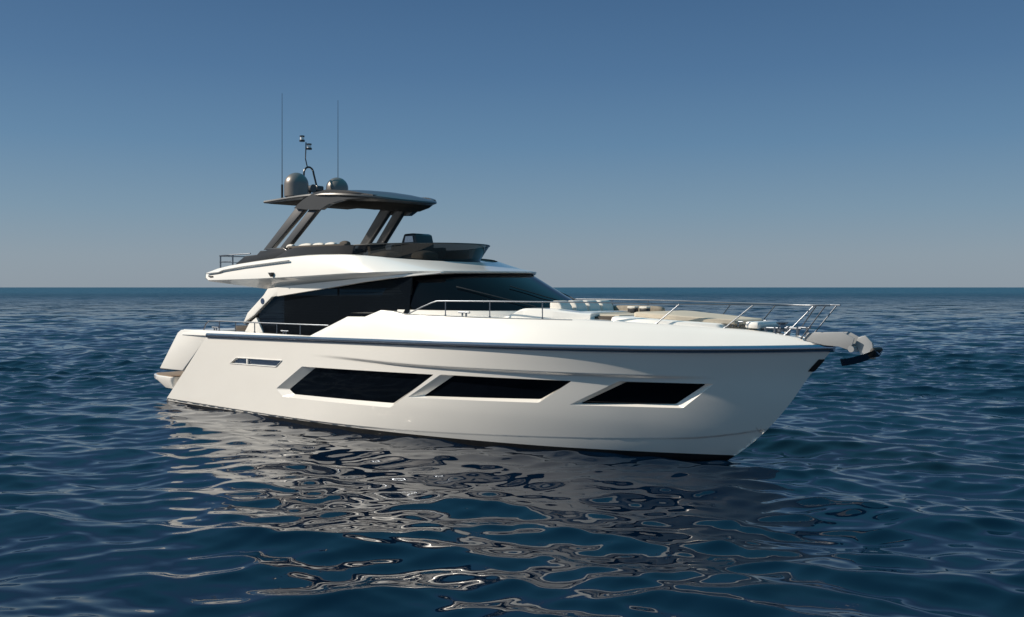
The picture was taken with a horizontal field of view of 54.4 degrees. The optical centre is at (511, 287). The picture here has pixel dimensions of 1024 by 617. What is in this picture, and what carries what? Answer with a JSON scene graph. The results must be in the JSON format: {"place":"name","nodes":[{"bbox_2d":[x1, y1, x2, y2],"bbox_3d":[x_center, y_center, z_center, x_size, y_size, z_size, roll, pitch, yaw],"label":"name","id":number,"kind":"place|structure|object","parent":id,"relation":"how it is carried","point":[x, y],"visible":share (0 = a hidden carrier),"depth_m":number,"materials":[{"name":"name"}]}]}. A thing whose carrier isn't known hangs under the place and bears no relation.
{"place":"outdoors","nodes":[
{"label":"outdoors","id":0,"kind":"place"},
{"bbox_2d":[0,287,1023,616],"bbox_3d":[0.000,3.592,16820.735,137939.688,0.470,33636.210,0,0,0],"label":"water","id":1,"kind":"structure","parent":0,"point":[888,481],"depth_m":17.13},
{"bbox_2d":[154,135,858,460],"bbox_3d":[-1.901,-0.846,26.392,22.740,9.950,5.722,0,0,42],"label":"motor yacht","id":2,"kind":"object","parent":1,"relation":"on","point":[419,335],"visible":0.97,"depth_m":23.00,"materials":[{"name":"white plastic"}]},
{"bbox_2d":[339,241,350,244],"bbox_3d":[-4.428,-1.081,26.393,0.360,0.309,0.160,0,0,42],"label":"cushion","id":3,"kind":"object","parent":2,"relation":"on","point":[345,242],"visible":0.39,"depth_m":26.30,"materials":[{"name":"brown fabric"}]},
{"bbox_2d":[840,335,882,365],"bbox_3d":[6.545,1.200,18.702,0.724,0.598,0.619,0,0,42],"label":"anchor","id":4,"kind":"object","parent":2,"relation":"hanging from","point":[867,349],"visible":1,"depth_m":18.59,"materials":[{"name":"metal"}]},
{"bbox_2d":[0,0,1023,286],"label":"sky","id":5,"kind":"structure","parent":0,"point":[144,143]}
]}

